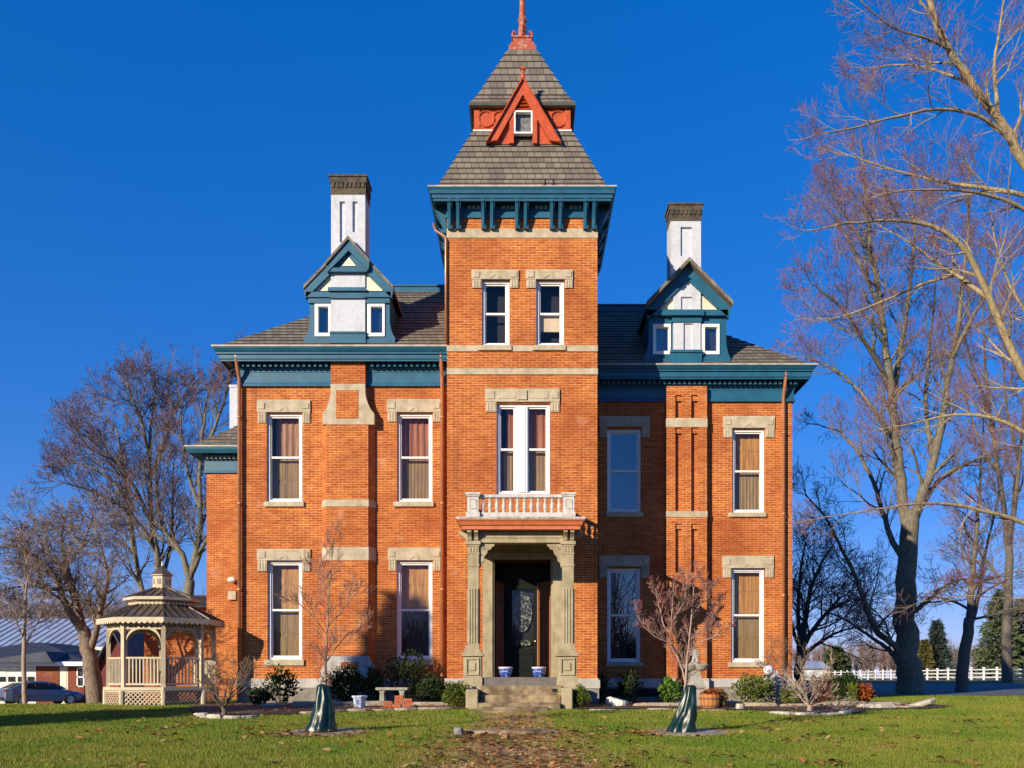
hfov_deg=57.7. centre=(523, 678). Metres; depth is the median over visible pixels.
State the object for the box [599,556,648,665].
window
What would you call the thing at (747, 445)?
window
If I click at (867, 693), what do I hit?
barberry
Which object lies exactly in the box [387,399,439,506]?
window
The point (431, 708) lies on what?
edging stone
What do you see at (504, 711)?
path slab
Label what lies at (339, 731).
stone ring
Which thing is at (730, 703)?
edging stone
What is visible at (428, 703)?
edging stone
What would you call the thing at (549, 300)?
window
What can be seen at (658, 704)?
edging stone
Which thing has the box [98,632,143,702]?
background building
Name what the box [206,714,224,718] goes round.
edging stone
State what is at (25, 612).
slim tree
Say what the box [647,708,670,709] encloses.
edging stone
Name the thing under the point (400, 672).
shrub
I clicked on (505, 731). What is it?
path slab
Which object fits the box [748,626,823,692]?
bare shrub
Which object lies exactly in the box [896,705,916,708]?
flat stone
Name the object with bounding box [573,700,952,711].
flower bed
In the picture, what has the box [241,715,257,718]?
edging stone
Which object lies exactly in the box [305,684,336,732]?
watering bag
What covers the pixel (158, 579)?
cupola window
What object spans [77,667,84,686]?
window
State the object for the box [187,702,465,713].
flower bed
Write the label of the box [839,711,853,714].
edging stone
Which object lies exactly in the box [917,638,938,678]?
cypress tree
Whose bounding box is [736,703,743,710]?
round stone
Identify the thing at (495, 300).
window
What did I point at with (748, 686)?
shrub
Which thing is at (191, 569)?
maple tree
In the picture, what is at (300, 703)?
edging stone
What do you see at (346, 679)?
yew bush
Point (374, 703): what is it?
edging stone
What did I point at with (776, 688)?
dusty miller
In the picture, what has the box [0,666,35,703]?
garage door
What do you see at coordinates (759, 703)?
edging stone
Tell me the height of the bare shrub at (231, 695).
1.729 m
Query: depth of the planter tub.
23.17 m
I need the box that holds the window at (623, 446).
[599,416,649,516]
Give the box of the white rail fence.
[828,667,1023,679]
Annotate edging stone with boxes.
[193,712,208,716]
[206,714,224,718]
[223,715,240,718]
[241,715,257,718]
[259,703,288,705]
[291,701,314,705]
[299,711,312,713]
[333,701,353,705]
[347,708,370,712]
[366,701,392,705]
[371,709,393,711]
[393,702,447,705]
[394,707,416,710]
[417,707,452,709]
[633,702,699,705]
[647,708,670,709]
[726,701,738,705]
[739,702,776,705]
[769,711,793,715]
[780,703,820,705]
[794,712,818,714]
[820,712,840,715]
[823,701,866,705]
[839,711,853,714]
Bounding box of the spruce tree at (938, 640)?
[926,618,955,678]
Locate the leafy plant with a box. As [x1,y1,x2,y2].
[657,675,681,702]
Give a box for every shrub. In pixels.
[170,640,273,714]
[246,686,273,704]
[258,663,303,703]
[383,648,435,701]
[416,673,446,701]
[597,671,611,702]
[615,667,645,702]
[679,673,688,697]
[715,688,729,706]
[728,672,776,701]
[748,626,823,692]
[774,649,862,710]
[778,685,799,703]
[807,673,837,701]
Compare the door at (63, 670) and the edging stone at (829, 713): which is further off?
the door at (63, 670)
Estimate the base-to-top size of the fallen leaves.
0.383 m
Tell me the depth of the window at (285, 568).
27.53 m
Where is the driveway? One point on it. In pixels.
(974, 689)
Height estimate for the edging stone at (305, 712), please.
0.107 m
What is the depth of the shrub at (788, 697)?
25.12 m
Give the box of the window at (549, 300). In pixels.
[526,270,572,350]
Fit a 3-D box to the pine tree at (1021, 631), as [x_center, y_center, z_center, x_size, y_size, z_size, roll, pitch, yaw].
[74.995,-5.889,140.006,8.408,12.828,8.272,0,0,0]
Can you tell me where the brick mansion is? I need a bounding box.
[144,0,817,709]
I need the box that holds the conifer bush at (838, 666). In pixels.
[820,645,855,676]
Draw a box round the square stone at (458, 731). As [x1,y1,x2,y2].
[454,727,463,736]
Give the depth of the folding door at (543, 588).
26.39 m
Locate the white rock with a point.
(611, 701)
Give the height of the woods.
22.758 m
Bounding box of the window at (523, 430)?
[485,389,559,493]
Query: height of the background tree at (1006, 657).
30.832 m
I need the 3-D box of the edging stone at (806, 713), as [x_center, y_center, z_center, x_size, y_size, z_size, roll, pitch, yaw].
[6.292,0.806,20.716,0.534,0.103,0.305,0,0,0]
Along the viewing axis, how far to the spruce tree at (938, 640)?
127.11 m
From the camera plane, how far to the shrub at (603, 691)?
26.51 m
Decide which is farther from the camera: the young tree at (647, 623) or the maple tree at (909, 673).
the maple tree at (909, 673)
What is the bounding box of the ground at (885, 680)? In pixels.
[0,678,1023,767]
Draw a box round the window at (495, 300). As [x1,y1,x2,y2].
[471,270,518,350]
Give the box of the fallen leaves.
[9,707,1019,767]
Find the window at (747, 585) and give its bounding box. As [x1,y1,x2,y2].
[722,556,773,666]
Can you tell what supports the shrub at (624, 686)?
on the flower bed at (857, 709)
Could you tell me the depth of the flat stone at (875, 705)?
23.13 m
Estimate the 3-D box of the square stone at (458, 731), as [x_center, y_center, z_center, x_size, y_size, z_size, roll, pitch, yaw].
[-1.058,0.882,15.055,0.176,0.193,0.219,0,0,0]
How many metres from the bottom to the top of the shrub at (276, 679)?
1.253 m
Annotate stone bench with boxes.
[376,687,408,705]
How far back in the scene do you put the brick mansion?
27.14 m
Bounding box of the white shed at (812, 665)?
[792,661,828,679]
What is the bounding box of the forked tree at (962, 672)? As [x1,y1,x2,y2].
[886,391,1023,691]
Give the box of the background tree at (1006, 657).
[921,257,1023,681]
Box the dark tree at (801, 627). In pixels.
[792,499,919,687]
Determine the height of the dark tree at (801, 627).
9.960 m
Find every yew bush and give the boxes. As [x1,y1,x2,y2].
[321,662,365,701]
[357,665,392,700]
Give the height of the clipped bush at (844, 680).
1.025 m
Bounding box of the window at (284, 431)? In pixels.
[257,400,310,506]
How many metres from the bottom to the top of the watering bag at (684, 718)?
0.845 m
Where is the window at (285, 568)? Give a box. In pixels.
[257,549,310,665]
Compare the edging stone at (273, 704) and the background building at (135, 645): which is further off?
the background building at (135, 645)
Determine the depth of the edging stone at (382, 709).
22.21 m
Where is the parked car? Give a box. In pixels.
[0,681,82,703]
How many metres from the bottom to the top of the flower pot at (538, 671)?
0.270 m
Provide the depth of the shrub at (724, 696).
23.24 m
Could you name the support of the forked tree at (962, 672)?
on the ground at (885, 680)
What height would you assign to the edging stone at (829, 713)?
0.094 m
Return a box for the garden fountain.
[683,646,708,702]
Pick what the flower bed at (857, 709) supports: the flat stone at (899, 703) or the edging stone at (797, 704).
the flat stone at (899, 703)
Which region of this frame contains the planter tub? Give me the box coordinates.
[352,695,367,707]
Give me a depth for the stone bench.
24.25 m
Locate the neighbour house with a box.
[0,643,100,703]
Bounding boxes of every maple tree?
[23,337,207,591]
[113,330,246,594]
[770,112,1023,693]
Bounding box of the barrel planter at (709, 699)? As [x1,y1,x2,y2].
[699,687,720,707]
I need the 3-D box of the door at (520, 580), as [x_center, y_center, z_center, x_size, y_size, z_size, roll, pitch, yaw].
[-0.036,-1.680,26.808,1.751,3.337,0.225,0,0,0]
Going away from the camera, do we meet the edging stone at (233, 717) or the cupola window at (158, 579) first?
the edging stone at (233, 717)
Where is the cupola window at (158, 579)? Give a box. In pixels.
[153,578,170,584]
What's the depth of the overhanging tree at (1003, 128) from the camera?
23.53 m
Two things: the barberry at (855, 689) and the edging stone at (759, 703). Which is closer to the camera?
the edging stone at (759, 703)
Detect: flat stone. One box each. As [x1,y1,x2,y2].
[857,703,895,709]
[869,702,904,704]
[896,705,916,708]
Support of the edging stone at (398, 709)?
on the ground at (885, 680)
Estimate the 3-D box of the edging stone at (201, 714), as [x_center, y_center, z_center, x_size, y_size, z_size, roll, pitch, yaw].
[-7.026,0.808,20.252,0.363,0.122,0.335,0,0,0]
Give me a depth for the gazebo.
25.70 m
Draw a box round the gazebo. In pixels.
[96,562,224,705]
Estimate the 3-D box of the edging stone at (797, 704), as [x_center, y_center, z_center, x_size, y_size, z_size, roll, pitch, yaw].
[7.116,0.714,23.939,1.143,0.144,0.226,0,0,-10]
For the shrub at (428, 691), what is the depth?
25.15 m
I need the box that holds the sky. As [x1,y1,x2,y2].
[0,0,1023,678]
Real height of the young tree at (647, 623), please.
2.942 m
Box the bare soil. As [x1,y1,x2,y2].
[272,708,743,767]
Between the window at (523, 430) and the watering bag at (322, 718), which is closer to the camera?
the watering bag at (322, 718)
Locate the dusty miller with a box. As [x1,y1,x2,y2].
[764,671,786,702]
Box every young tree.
[275,516,376,686]
[633,560,736,688]
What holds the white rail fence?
on the ground at (885, 680)
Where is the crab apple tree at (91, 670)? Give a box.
[0,485,160,703]
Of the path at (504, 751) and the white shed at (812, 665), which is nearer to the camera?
the path at (504, 751)
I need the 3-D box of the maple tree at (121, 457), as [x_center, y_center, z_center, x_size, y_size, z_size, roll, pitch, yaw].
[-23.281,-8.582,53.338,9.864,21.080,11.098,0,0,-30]
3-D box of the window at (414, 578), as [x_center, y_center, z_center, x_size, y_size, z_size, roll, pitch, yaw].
[-3.197,-2.098,27.398,1.564,3.447,0.565,0,0,0]
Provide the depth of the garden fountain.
24.51 m
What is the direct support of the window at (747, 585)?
in the brick mansion
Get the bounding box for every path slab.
[466,729,559,735]
[470,710,547,713]
[478,707,550,709]
[485,716,547,717]
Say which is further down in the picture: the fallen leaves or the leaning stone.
the fallen leaves
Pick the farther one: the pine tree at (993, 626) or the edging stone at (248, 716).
the pine tree at (993, 626)
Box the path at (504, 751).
[440,714,591,767]
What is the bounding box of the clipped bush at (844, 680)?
[827,670,862,700]
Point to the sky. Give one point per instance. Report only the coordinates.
(165, 165)
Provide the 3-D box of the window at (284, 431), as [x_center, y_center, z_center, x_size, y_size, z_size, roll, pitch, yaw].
[-7.025,-6.578,27.398,1.561,3.115,0.565,0,0,0]
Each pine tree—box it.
[969,590,1023,678]
[995,599,1023,678]
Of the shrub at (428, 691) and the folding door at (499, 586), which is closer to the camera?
the shrub at (428, 691)
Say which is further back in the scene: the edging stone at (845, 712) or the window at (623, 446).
the window at (623, 446)
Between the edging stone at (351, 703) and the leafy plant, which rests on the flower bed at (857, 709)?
the leafy plant
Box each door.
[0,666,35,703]
[59,666,67,703]
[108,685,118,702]
[495,563,549,676]
[495,581,503,676]
[537,581,549,676]
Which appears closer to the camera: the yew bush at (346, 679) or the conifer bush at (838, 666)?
the yew bush at (346, 679)
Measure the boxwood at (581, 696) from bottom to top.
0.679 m
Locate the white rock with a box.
[606,696,628,705]
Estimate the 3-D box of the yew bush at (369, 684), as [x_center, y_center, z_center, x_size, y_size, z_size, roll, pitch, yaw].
[-4.050,0.198,25.461,0.777,1.155,1.138,0,0,31]
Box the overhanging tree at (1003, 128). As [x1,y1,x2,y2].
[763,0,1023,624]
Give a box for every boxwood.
[441,680,470,708]
[573,683,591,708]
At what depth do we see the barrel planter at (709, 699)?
23.01 m
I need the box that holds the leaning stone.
[908,698,935,705]
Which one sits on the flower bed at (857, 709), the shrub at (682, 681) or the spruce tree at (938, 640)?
the shrub at (682, 681)
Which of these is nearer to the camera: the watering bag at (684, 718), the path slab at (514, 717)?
the watering bag at (684, 718)
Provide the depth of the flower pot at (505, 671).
24.21 m
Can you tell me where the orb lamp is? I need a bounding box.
[763,665,773,701]
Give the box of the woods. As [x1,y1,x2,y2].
[0,574,997,678]
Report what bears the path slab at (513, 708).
on the path at (504, 751)
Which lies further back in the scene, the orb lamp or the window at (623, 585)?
the window at (623, 585)
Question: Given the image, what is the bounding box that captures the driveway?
[795,683,1023,695]
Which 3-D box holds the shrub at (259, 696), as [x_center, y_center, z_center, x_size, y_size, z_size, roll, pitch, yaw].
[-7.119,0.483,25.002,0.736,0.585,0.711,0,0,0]
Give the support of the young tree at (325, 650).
on the stone ring at (339, 731)
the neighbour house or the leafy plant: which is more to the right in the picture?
the leafy plant
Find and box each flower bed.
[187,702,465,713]
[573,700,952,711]
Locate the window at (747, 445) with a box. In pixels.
[723,416,774,516]
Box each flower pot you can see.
[498,667,512,676]
[532,667,545,676]
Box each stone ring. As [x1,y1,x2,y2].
[283,728,361,735]
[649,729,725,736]
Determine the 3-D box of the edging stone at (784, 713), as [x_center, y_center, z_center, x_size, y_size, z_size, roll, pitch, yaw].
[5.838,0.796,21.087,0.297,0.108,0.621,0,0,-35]
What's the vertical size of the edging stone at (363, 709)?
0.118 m
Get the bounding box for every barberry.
[846,681,860,700]
[856,682,875,702]
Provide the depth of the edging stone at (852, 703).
24.02 m
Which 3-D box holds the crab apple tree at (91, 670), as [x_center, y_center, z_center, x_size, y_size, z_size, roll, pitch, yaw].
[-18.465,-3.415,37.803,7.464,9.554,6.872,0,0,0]
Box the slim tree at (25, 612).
[0,528,66,703]
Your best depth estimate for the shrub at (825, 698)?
27.42 m
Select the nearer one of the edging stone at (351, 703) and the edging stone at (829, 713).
the edging stone at (829, 713)
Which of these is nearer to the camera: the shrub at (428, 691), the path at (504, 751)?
the path at (504, 751)
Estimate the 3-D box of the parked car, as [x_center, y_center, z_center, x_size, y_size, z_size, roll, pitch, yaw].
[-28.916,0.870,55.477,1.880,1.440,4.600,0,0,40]
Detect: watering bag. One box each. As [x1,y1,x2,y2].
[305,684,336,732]
[666,685,696,732]
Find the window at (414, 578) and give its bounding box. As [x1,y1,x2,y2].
[388,548,439,665]
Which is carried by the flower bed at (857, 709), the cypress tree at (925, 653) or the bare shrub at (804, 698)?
the bare shrub at (804, 698)
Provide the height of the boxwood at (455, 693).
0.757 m

